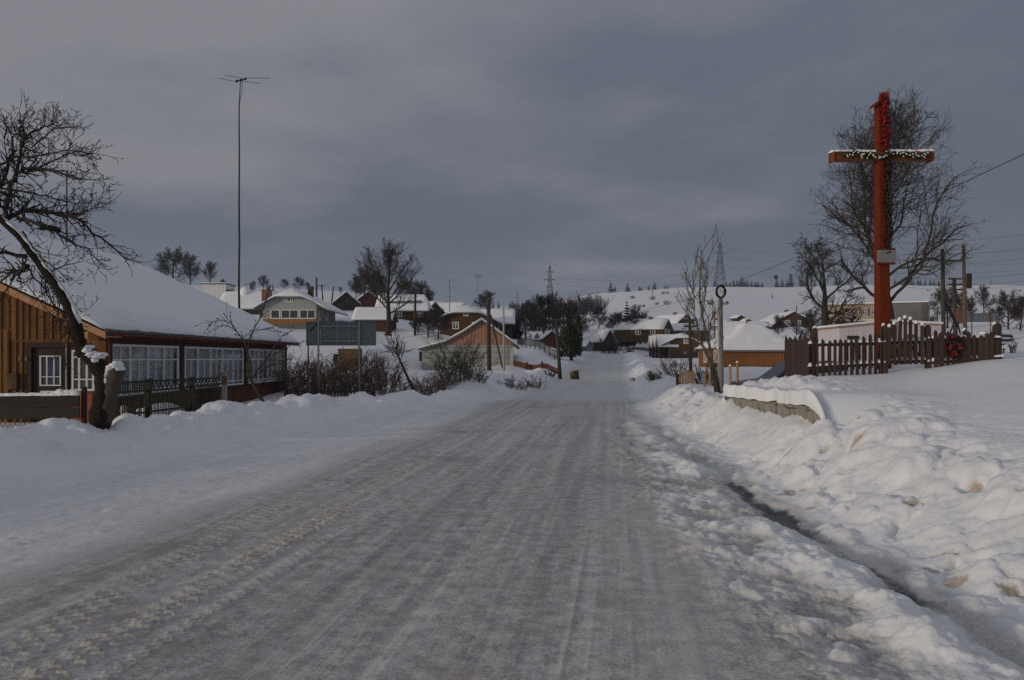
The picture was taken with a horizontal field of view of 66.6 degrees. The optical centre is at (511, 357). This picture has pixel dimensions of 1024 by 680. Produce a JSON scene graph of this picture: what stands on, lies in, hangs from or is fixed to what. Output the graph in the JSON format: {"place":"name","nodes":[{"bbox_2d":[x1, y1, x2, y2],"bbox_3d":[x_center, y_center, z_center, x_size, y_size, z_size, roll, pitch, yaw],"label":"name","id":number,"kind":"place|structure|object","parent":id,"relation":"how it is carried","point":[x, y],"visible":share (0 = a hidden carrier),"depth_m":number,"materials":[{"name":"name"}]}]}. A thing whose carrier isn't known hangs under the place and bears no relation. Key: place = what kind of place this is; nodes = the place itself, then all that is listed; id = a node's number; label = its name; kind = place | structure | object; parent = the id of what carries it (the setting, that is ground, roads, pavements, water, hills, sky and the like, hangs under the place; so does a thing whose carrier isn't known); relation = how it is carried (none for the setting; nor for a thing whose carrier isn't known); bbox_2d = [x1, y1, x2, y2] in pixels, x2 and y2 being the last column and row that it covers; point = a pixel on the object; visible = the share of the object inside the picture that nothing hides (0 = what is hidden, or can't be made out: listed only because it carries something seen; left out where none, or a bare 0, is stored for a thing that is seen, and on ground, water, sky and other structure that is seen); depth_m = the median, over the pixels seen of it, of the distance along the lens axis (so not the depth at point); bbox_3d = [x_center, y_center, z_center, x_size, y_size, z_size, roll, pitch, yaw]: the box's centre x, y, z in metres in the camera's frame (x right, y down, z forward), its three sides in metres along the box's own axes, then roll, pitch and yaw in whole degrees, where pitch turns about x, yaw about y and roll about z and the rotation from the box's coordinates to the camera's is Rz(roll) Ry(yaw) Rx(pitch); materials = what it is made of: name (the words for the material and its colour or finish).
{"place":"outdoors","nodes":[
{"label":"outdoors","id":0,"kind":"place"},
{"bbox_2d":[0,346,768,679],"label":"road","id":1,"kind":"structure","parent":0,"point":[550,530],"depth_m":5.80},
{"bbox_2d":[0,284,1023,679],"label":"snow ground","id":2,"kind":"structure","parent":0,"point":[882,542],"depth_m":8.72,"materials":[{"name":"snow"}]},
{"bbox_2d":[0,387,88,427],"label":"board fence","id":3,"kind":"object","parent":2,"relation":"on","point":[13,406],"visible":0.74,"depth_m":13.97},
{"bbox_2d":[0,88,160,429],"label":"leaning fruit tree","id":4,"kind":"object","parent":2,"relation":"on","point":[108,379],"visible":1,"depth_m":13.52,"materials":[{"name":"brown plant"}]},
{"bbox_2d":[0,224,299,422],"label":"timber house","id":5,"kind":"structure","parent":2,"relation":"on","point":[142,321],"depth_m":21.93,"materials":[{"name":"red wood"}]},
{"bbox_2d":[33,347,64,421],"bbox_3d":[-11.290,0.870,19.034,0.820,2.260,0.071,0,0,0],"label":"door","id":6,"kind":"structure","parent":5,"relation":"in","point":[37,351],"depth_m":19.02,"materials":[{"name":"brown wood"}]},
{"bbox_2d":[39,356,60,385],"bbox_3d":[-11.260,0.310,19.023,0.520,0.740,0.055,0,0,0],"label":"window","id":7,"kind":"structure","parent":5,"relation":"in","point":[40,357],"depth_m":19.00,"materials":[{"name":"white paint"}]},
{"bbox_2d":[71,350,94,390],"bbox_3d":[-10.450,0.300,18.993,0.560,1.000,0.055,0,0,0],"label":"window","id":8,"kind":"structure","parent":5,"relation":"in","point":[73,357],"depth_m":18.97,"materials":[{"name":"white paint"}]},
{"bbox_2d":[113,344,178,396],"bbox_3d":[-9.822,0.305,21.000,0.055,1.310,3.860,0,0,0],"label":"window","id":9,"kind":"structure","parent":5,"relation":"in","point":[129,346],"depth_m":21.00,"materials":[{"name":"white paint"}]},
{"bbox_2d":[184,346,243,389],"bbox_3d":[-9.822,0.305,25.890,0.055,1.310,5.120,0,0,0],"label":"window","id":10,"kind":"structure","parent":5,"relation":"in","point":[185,347],"depth_m":25.76,"materials":[{"name":"white paint"}]},
{"bbox_2d":[248,349,284,383],"bbox_3d":[-9.822,0.305,31.285,0.055,1.310,4.530,0,0,0],"label":"window","id":11,"kind":"structure","parent":5,"relation":"in","point":[257,350],"depth_m":30.86,"materials":[{"name":"white paint"}]},
{"bbox_2d":[113,377,219,419],"bbox_3d":[-8.050,1.170,18.535,0.120,1.460,5.730,0,0,0],"label":"picket fence","id":12,"kind":"object","parent":2,"relation":"on","point":[191,387],"visible":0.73,"depth_m":18.02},
{"bbox_2d":[150,245,198,282],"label":"bare tree","id":13,"kind":"object","parent":2,"relation":"on","point":[164,261],"visible":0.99,"depth_m":199.51,"materials":[{"name":"brown plant"}]},
{"bbox_2d":[178,254,201,284],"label":"bare tree","id":14,"kind":"object","parent":2,"relation":"on","point":[195,271],"visible":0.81,"depth_m":204.63,"materials":[{"name":"brown plant"}]},
{"bbox_2d":[200,261,218,281],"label":"bare tree","id":15,"kind":"object","parent":2,"relation":"on","point":[209,267],"visible":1,"depth_m":189.34,"materials":[{"name":"brown plant"}]},
{"bbox_2d":[200,282,236,298],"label":"flat roofed house","id":16,"kind":"structure","parent":2,"relation":"on","point":[216,289],"depth_m":120.00,"materials":[{"name":"white paint"}]},
{"bbox_2d":[221,372,226,400],"bbox_3d":[-7.996,1.150,21.680,0.162,1.500,0.166,0,0,0],"label":"fence post","id":17,"kind":"object","parent":2,"relation":"on","point":[224,387],"visible":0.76,"depth_m":21.62,"materials":[{"name":"concrete"}]},
{"bbox_2d":[220,75,260,308],"bbox_3d":[-12.708,-5.975,37.004,2.455,14.971,0.259,0,0,0],"label":"antenna mast","id":18,"kind":"object","parent":2,"relation":"on","point":[241,79],"visible":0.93,"depth_m":36.97,"materials":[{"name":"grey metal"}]},
{"bbox_2d":[220,287,277,314],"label":"house","id":19,"kind":"structure","parent":2,"relation":"on","point":[250,299],"depth_m":101.22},
{"bbox_2d":[195,309,305,401],"bbox_3d":[-6.477,0.078,19.521,2.704,2.983,0.948,0,0,0],"label":"slender shrub","id":20,"kind":"object","parent":2,"relation":"on","point":[248,371],"visible":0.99,"depth_m":19.50,"materials":[{"name":"brown plant"}]},
{"bbox_2d":[272,350,311,391],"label":"hedge bush","id":21,"kind":"object","parent":2,"relation":"on","point":[279,381],"visible":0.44,"depth_m":32.69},
{"bbox_2d":[254,286,347,328],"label":"gabled house","id":22,"kind":"structure","parent":2,"relation":"on","point":[294,308],"depth_m":84.97,"materials":[{"name":"white paint"}]},
{"bbox_2d":[281,309,298,318],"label":"window","id":23,"kind":"structure","parent":22,"relation":"in","point":[285,313],"depth_m":84.97,"materials":[{"name":"glass"}]},
{"bbox_2d":[299,309,315,318],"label":"window","id":24,"kind":"structure","parent":22,"relation":"in","point":[303,313],"depth_m":84.97,"materials":[{"name":"white paint"}]},
{"bbox_2d":[281,359,334,393],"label":"hedge bush","id":25,"kind":"object","parent":2,"relation":"on","point":[302,384],"visible":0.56,"depth_m":31.35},
{"bbox_2d":[284,349,349,390],"bbox_3d":[-8.161,0.558,33.014,2.272,1.891,2.300,0,0,-42],"label":"hedge bush","id":26,"kind":"object","parent":2,"relation":"on","point":[310,367],"visible":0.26,"depth_m":32.75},
{"bbox_2d":[297,354,357,393],"bbox_3d":[-7.477,0.602,31.469,2.732,1.876,2.496,0,0,0],"label":"hedge bush","id":27,"kind":"object","parent":2,"relation":"on","point":[328,373],"visible":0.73,"depth_m":31.18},
{"bbox_2d":[284,383,375,396],"bbox_3d":[-6.928,1.424,29.595,3.458,0.923,0.190,0,0,0],"label":"picket fence","id":28,"kind":"object","parent":2,"relation":"on","point":[314,389],"visible":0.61,"depth_m":29.50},
{"bbox_2d":[306,321,375,390],"bbox_3d":[-6.574,0.278,29.947,2.691,3.366,0.166,0,0,0],"label":"road sign","id":29,"kind":"object","parent":2,"relation":"on","point":[341,333],"visible":0.91,"depth_m":30.00,"materials":[{"name":"grey metal"}]},
{"bbox_2d":[331,291,361,309],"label":"barn","id":30,"kind":"structure","parent":2,"relation":"on","point":[346,300],"depth_m":109.96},
{"bbox_2d":[334,348,362,368],"bbox_3d":[-9.710,0.288,46.361,1.695,1.833,0.918,0,0,0],"label":"rusty hut","id":31,"kind":"object","parent":2,"relation":"on","point":[349,352],"visible":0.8,"depth_m":46.01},
{"bbox_2d":[323,346,390,390],"bbox_3d":[-6.364,0.353,31.961,3.109,2.244,2.348,0,0,0],"label":"hedge bush","id":32,"kind":"object","parent":2,"relation":"on","point":[364,359],"visible":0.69,"depth_m":31.87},
{"bbox_2d":[349,269,377,294],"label":"bare tree","id":33,"kind":"object","parent":2,"relation":"on","point":[357,286],"visible":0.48,"depth_m":139.33,"materials":[{"name":"brown plant"}]},
{"bbox_2d":[327,348,406,390],"bbox_3d":[-5.921,0.494,33.065,3.364,1.886,2.407,0,0,42],"label":"hedge bush","id":34,"kind":"object","parent":2,"relation":"on","point":[375,365],"visible":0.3,"depth_m":32.90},
{"bbox_2d":[357,291,376,306],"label":"barn","id":35,"kind":"structure","parent":2,"relation":"on","point":[370,303],"depth_m":117.97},
{"bbox_2d":[351,307,398,331],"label":"shed","id":36,"kind":"structure","parent":2,"relation":"on","point":[377,315],"depth_m":84.77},
{"bbox_2d":[356,351,406,393],"bbox_3d":[-5.293,0.569,31.931,2.173,1.994,2.224,0,0,-8],"label":"hedge bush","id":37,"kind":"object","parent":2,"relation":"on","point":[379,384],"visible":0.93,"depth_m":31.68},
{"bbox_2d":[352,237,424,335],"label":"tall tree","id":38,"kind":"object","parent":2,"relation":"on","point":[387,256],"visible":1,"depth_m":77.71,"materials":[{"name":"brown plant"}]},
{"bbox_2d":[379,324,414,389],"bbox_3d":[-4.563,0.091,31.021,1.573,2.867,0.729,0,0,-21],"label":"leaning sapling","id":39,"kind":"object","parent":2,"relation":"on","point":[398,346],"visible":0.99,"depth_m":30.96,"materials":[{"name":"brown plant"}]},
{"bbox_2d":[375,294,432,323],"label":"long house","id":40,"kind":"structure","parent":2,"relation":"on","point":[405,312],"depth_m":100.68,"materials":[{"name":"white paint"}]},
{"bbox_2d":[410,279,433,299],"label":"bare tree","id":41,"kind":"object","parent":2,"relation":"on","point":[422,287],"visible":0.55,"depth_m":129.74,"materials":[{"name":"brown plant"}]},
{"bbox_2d":[411,311,441,336],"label":"bare tree","id":42,"kind":"object","parent":2,"relation":"on","point":[422,317],"visible":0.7,"depth_m":75.90,"materials":[{"name":"brown plant"}]},
{"bbox_2d":[407,366,452,395],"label":"bush","id":43,"kind":"object","parent":2,"relation":"on","point":[429,391],"visible":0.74,"depth_m":31.81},
{"bbox_2d":[420,308,455,337],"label":"bare tree","id":44,"kind":"object","parent":2,"relation":"on","point":[443,324],"visible":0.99,"depth_m":73.90,"materials":[{"name":"brown plant"}]},
{"bbox_2d":[422,370,456,392],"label":"bush","id":45,"kind":"object","parent":2,"relation":"on","point":[437,381],"visible":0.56,"depth_m":32.89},
{"bbox_2d":[423,344,470,384],"bbox_3d":[-2.751,0.229,33.555,1.927,1.953,2.475,0,0,-19],"label":"bush","id":46,"kind":"object","parent":2,"relation":"on","point":[434,365],"visible":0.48,"depth_m":33.32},
{"bbox_2d":[438,302,465,312],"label":"house","id":47,"kind":"structure","parent":2,"relation":"on","point":[445,305],"depth_m":142.15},
{"bbox_2d":[421,331,501,385],"bbox_3d":[-2.068,-0.021,32.959,3.431,2.368,2.920,0,0,-32],"label":"bush","id":48,"kind":"object","parent":2,"relation":"on","point":[465,368],"visible":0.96,"depth_m":32.83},
{"bbox_2d":[418,318,519,369],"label":"barn","id":49,"kind":"structure","parent":2,"relation":"on","point":[479,327],"depth_m":59.99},
{"bbox_2d":[439,305,502,335],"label":"brown house","id":50,"kind":"structure","parent":2,"relation":"on","point":[464,317],"depth_m":85.00,"materials":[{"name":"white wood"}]},
{"bbox_2d":[473,289,495,308],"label":"bare tree","id":51,"kind":"object","parent":2,"relation":"on","point":[484,298],"visible":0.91,"depth_m":149.08,"materials":[{"name":"brown plant"}]},
{"bbox_2d":[487,299,502,370],"bbox_3d":[-1.224,-1.515,57.593,0.356,5.637,1.822,0,0,37],"label":"utility pole","id":52,"kind":"object","parent":2,"relation":"on","point":[489,321],"visible":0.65,"depth_m":56.89,"materials":[{"name":"brown wood"}]},
{"bbox_2d":[477,309,514,338],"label":"side wing","id":53,"kind":"structure","parent":2,"relation":"on","point":[509,315],"depth_m":96.68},
{"bbox_2d":[512,313,523,338],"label":"spruce","id":54,"kind":"object","parent":2,"relation":"on","point":[517,333],"visible":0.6,"depth_m":115.40,"materials":[{"name":"green plant"}]},
{"bbox_2d":[515,303,536,339],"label":"bare tree","id":55,"kind":"object","parent":2,"relation":"on","point":[525,312],"visible":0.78,"depth_m":117.58,"materials":[{"name":"brown plant"}]},
{"bbox_2d":[521,294,546,330],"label":"bare tree","id":56,"kind":"object","parent":2,"relation":"on","point":[539,300],"visible":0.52,"depth_m":123.95,"materials":[{"name":"brown plant"}]},
{"bbox_2d":[513,360,557,373],"bbox_3d":[1.663,0.748,58.471,4.516,1.485,0.130,0,0,42],"label":"board fence","id":57,"kind":"object","parent":2,"relation":"on","point":[526,365],"visible":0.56,"depth_m":58.56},
{"bbox_2d":[517,338,556,358],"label":"pipe fence","id":58,"kind":"object","parent":2,"relation":"on","point":[539,344],"visible":0.87,"depth_m":81.91,"materials":[{"name":"metal"}]},
{"bbox_2d":[530,309,554,332],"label":"bare tree","id":59,"kind":"object","parent":2,"relation":"on","point":[541,321],"visible":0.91,"depth_m":111.84,"materials":[{"name":"brown plant"}]},
{"bbox_2d":[528,294,560,333],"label":"bare tree","id":60,"kind":"object","parent":2,"relation":"on","point":[548,301],"visible":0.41,"depth_m":124.38,"materials":[{"name":"brown plant"}]},
{"bbox_2d":[537,330,560,347],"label":"shed","id":61,"kind":"structure","parent":2,"relation":"on","point":[548,337],"depth_m":95.00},
{"bbox_2d":[547,317,566,378],"bbox_3d":[2.966,-0.456,51.958,1.333,4.518,0.343,0,0,0],"label":"utility pole","id":62,"kind":"object","parent":2,"relation":"on","point":[556,320],"visible":0.98,"depth_m":51.90,"materials":[{"name":"brown wood"}]},
{"bbox_2d":[548,298,576,341],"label":"bare tree","id":63,"kind":"object","parent":2,"relation":"on","point":[570,306],"visible":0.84,"depth_m":119.47,"materials":[{"name":"brown plant"}]},
{"bbox_2d":[555,313,582,360],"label":"evergreen tree","id":64,"kind":"object","parent":2,"relation":"on","point":[570,334],"visible":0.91,"depth_m":79.48,"materials":[{"name":"green plant"}]},
{"bbox_2d":[573,314,595,338],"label":"bare tree","id":65,"kind":"object","parent":2,"relation":"on","point":[585,327],"visible":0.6,"depth_m":117.70,"materials":[{"name":"brown plant"}]},
{"bbox_2d":[588,305,606,328],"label":"bare tree","id":66,"kind":"object","parent":2,"relation":"on","point":[595,313],"visible":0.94,"depth_m":164.70,"materials":[{"name":"brown plant"}]},
{"bbox_2d":[579,329,617,350],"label":"barn","id":67,"kind":"structure","parent":2,"relation":"on","point":[591,335],"depth_m":122.10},
{"bbox_2d":[595,335,627,352],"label":"bush","id":68,"kind":"object","parent":2,"relation":"on","point":[615,349],"visible":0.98,"depth_m":111.45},
{"bbox_2d":[626,303,647,345],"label":"bare tree","id":69,"kind":"object","parent":2,"relation":"on","point":[633,314],"visible":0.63,"depth_m":127.39,"materials":[{"name":"brown plant"}]},
{"bbox_2d":[612,317,673,341],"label":"village house","id":70,"kind":"structure","parent":2,"relation":"on","point":[642,330],"depth_m":125.07,"materials":[{"name":"white paint"}]},
{"bbox_2d":[647,333,700,357],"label":"porch house","id":71,"kind":"structure","parent":2,"relation":"on","point":[667,345],"depth_m":110.00,"materials":[{"name":"white paint"}]},
{"bbox_2d":[656,350,693,376],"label":"bush","id":72,"kind":"object","parent":2,"relation":"on","point":[674,367],"visible":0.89,"depth_m":41.94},
{"bbox_2d":[656,312,694,322],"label":"village house","id":73,"kind":"structure","parent":2,"relation":"on","point":[674,317],"depth_m":150.44,"materials":[{"name":"white paint"}]},
{"bbox_2d":[676,370,694,384],"bbox_3d":[6.465,0.928,29.020,0.700,0.961,0.100,0,0,0],"label":"picket fence","id":74,"kind":"object","parent":2,"relation":"on","point":[678,379],"visible":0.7,"depth_m":29.00,"materials":[{"name":"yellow wood"}]},
{"bbox_2d":[671,322,709,339],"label":"village house","id":75,"kind":"structure","parent":2,"relation":"on","point":[679,328],"depth_m":133.53,"materials":[{"name":"white paint"}]},
{"bbox_2d":[684,317,696,371],"bbox_3d":[10.266,-0.528,44.958,0.784,3.639,0.293,0,0,0],"label":"utility pole","id":76,"kind":"object","parent":2,"relation":"on","point":[688,325],"visible":0.78,"depth_m":44.92,"materials":[{"name":"brown wood"}]},
{"bbox_2d":[675,220,724,392],"bbox_3d":[4.787,-1.280,19.929,1.256,4.576,1.131,0,0,17],"label":"slender tree","id":77,"kind":"object","parent":2,"relation":"on","point":[711,364],"visible":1,"depth_m":19.99,"materials":[{"name":"brown plant"}]},
{"bbox_2d":[686,359,727,384],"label":"bush","id":78,"kind":"object","parent":2,"relation":"on","point":[699,376],"visible":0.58,"depth_m":32.93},
{"bbox_2d":[717,299,719,384],"bbox_3d":[7.967,-0.373,30.007,0.139,3.815,0.097,0,0,22],"label":"antenna pole","id":79,"kind":"object","parent":2,"relation":"on","point":[718,326],"visible":0.59,"depth_m":29.97,"materials":[{"name":"metal"}]},
{"bbox_2d":[715,285,726,392],"bbox_3d":[5.519,-0.209,20.598,0.299,3.466,0.111,0,0,0],"label":"round road sign","id":80,"kind":"object","parent":2,"relation":"on","point":[721,337],"visible":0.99,"depth_m":20.56,"materials":[{"name":"white metal"}]},
{"bbox_2d":[694,319,784,366],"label":"hipped house","id":81,"kind":"structure","parent":2,"relation":"on","point":[746,344],"depth_m":60.07,"materials":[{"name":"orange paint"}]},
{"bbox_2d":[770,315,785,333],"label":"bare tree","id":82,"kind":"object","parent":2,"relation":"on","point":[779,325],"visible":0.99,"depth_m":74.78,"materials":[{"name":"brown plant"}]},
{"bbox_2d":[759,310,809,326],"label":"village house","id":83,"kind":"structure","parent":2,"relation":"on","point":[789,317],"depth_m":140.10,"materials":[{"name":"white paint"}]},
{"bbox_2d":[731,361,843,384],"bbox_3d":[9.094,0.806,24.800,3.886,1.420,1.644,0,0,0],"label":"snow bank","id":84,"kind":"object","parent":2,"relation":"on","point":[777,370],"visible":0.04,"depth_m":24.73,"materials":[{"name":"snow"}]},
{"bbox_2d":[790,309,820,340],"bbox_3d":[23.682,-2.459,62.090,2.825,2.959,2.842,0,0,-20],"label":"bare tree","id":85,"kind":"object","parent":2,"relation":"on","point":[808,316],"visible":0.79,"depth_m":61.76,"materials":[{"name":"brown plant"}]},
{"bbox_2d":[788,232,873,361],"bbox_3d":[20.114,-3.527,49.989,4.930,9.167,5.327,0,0,-20],"label":"old tree","id":86,"kind":"object","parent":2,"relation":"on","point":[814,262],"visible":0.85,"depth_m":49.77,"materials":[{"name":"brown plant"}]},
{"bbox_2d":[722,383,947,425],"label":"retaining wall","id":87,"kind":"structure","parent":2,"relation":"on","point":[837,406],"depth_m":11.65,"materials":[{"name":"stone"}]},
{"bbox_2d":[828,301,928,324],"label":"school","id":88,"kind":"object","parent":2,"relation":"on","point":[917,310],"visible":0.29,"depth_m":149.29,"materials":[{"name":"brick"}]},
{"bbox_2d":[816,320,942,360],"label":"pale shed","id":89,"kind":"structure","parent":2,"relation":"on","point":[857,330],"depth_m":40.00,"materials":[{"name":"white wood"}]},
{"bbox_2d":[828,90,934,368],"bbox_3d":[7.551,-2.398,15.858,2.205,6.030,0.381,0,0,-4],"label":"wayside cross","id":90,"kind":"object","parent":2,"relation":"on","point":[881,156],"visible":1,"depth_m":15.79,"materials":[{"name":"paint"}]},
{"bbox_2d":[785,321,1003,375],"bbox_3d":[7.580,-0.065,15.820,3.538,1.245,2.202,0,0,7],"label":"picket fence","id":91,"kind":"object","parent":2,"relation":"on","point":[801,356],"visible":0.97,"depth_m":14.84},
{"bbox_2d":[887,315,925,363],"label":"gate","id":92,"kind":"structure","parent":91,"relation":"attached to","point":[915,340],"depth_m":14.72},
{"bbox_2d":[944,333,963,358],"bbox_3d":[8.270,-0.224,14.567,0.347,0.503,0.117,0,0,7],"label":"wreath","id":93,"kind":"object","parent":91,"relation":"attached to","point":[953,354],"visible":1,"depth_m":14.56,"materials":[{"name":"red plant"}]},
{"bbox_2d":[803,86,991,356],"bbox_3d":[19.480,-6.514,40.231,8.589,14.674,8.244,0,0,0],"label":"linden tree","id":94,"kind":"object","parent":2,"relation":"on","point":[864,181],"visible":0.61,"depth_m":39.56,"materials":[{"name":"brown plant"}]},
{"bbox_2d":[941,249,957,334],"bbox_3d":[25.430,-3.047,45.307,1.482,6.508,0.382,0,0,-34],"label":"utility pole","id":95,"kind":"object","parent":2,"relation":"on","point":[944,302],"visible":0.77,"depth_m":44.92,"materials":[{"name":"brown wood"}]},
{"bbox_2d":[926,284,974,327],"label":"bare tree","id":96,"kind":"object","parent":2,"relation":"on","point":[948,298],"visible":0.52,"depth_m":79.70,"materials":[{"name":"brown plant"}]},
{"bbox_2d":[948,276,962,334],"bbox_3d":[29.625,-2.829,51.951,1.615,5.218,0.602,0,0,0],"label":"utility pole","id":97,"kind":"object","parent":2,"relation":"on","point":[958,314],"visible":0.72,"depth_m":51.88,"materials":[{"name":"brown wood"}]},
{"bbox_2d":[962,244,971,329],"bbox_3d":[27.968,-3.565,47.901,0.327,6.863,0.530,0,0,-36],"label":"utility pole","id":98,"kind":"object","parent":2,"relation":"on","point":[967,280],"visible":0.68,"depth_m":47.91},
{"bbox_2d":[957,291,978,324],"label":"bare tree","id":99,"kind":"object","parent":2,"relation":"on","point":[971,305],"visible":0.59,"depth_m":77.58,"materials":[{"name":"brown plant"}]},
{"bbox_2d":[967,313,995,334],"bbox_3d":[34.899,-2.067,57.947,2.254,2.562,0.166,0,0,0],"label":"road sign","id":100,"kind":"object","parent":2,"relation":"on","point":[981,317],"visible":0.79,"depth_m":57.99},
{"bbox_2d":[973,285,996,312],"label":"bare tree","id":101,"kind":"object","parent":2,"relation":"on","point":[982,294],"visible":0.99,"depth_m":89.83,"materials":[{"name":"brown plant"}]},
{"bbox_2d":[979,332,1020,344],"bbox_3d":[14.059,-0.329,21.942,2.000,0.810,1.040,0,0,-35],"label":"timber stack","id":102,"kind":"object","parent":2,"relation":"on","point":[1005,338],"visible":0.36,"depth_m":22.18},
{"bbox_2d":[985,288,1023,328],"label":"bare tree","id":103,"kind":"object","parent":2,"relation":"on","point":[1001,300],"visible":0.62,"depth_m":69.95,"materials":[{"name":"brown plant"}]},
{"bbox_2d":[1003,294,1023,329],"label":"bare tree","id":104,"kind":"object","parent":2,"relation":"on","point":[1017,310],"visible":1,"depth_m":66.03,"materials":[{"name":"brown plant"}]},
{"bbox_2d":[0,0,1023,306],"label":"sky","id":105,"kind":"structure","parent":0,"point":[504,142],"materials":[{"name":"grey"}]},
{"bbox_2d":[473,285,1023,322],"bbox_3d":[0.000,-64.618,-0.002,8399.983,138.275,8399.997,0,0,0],"label":"hill","id":106,"kind":"structure","parent":0,"point":[755,303],"depth_m":491.88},
{"bbox_2d":[565,291,596,313],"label":"thicket bush","id":107,"kind":"object","parent":106,"relation":"on","point":[586,308],"visible":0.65,"depth_m":333.37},
{"bbox_2d":[713,242,726,286],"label":"power pylon","id":108,"kind":"object","parent":106,"relation":"on","point":[719,245],"visible":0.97,"depth_m":629.85,"materials":[{"name":"metal"}]},
{"bbox_2d":[630,154,1023,311],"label":"overhead wire","id":109,"kind":"object","parent":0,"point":[873,223],"visible":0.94,"depth_m":26.14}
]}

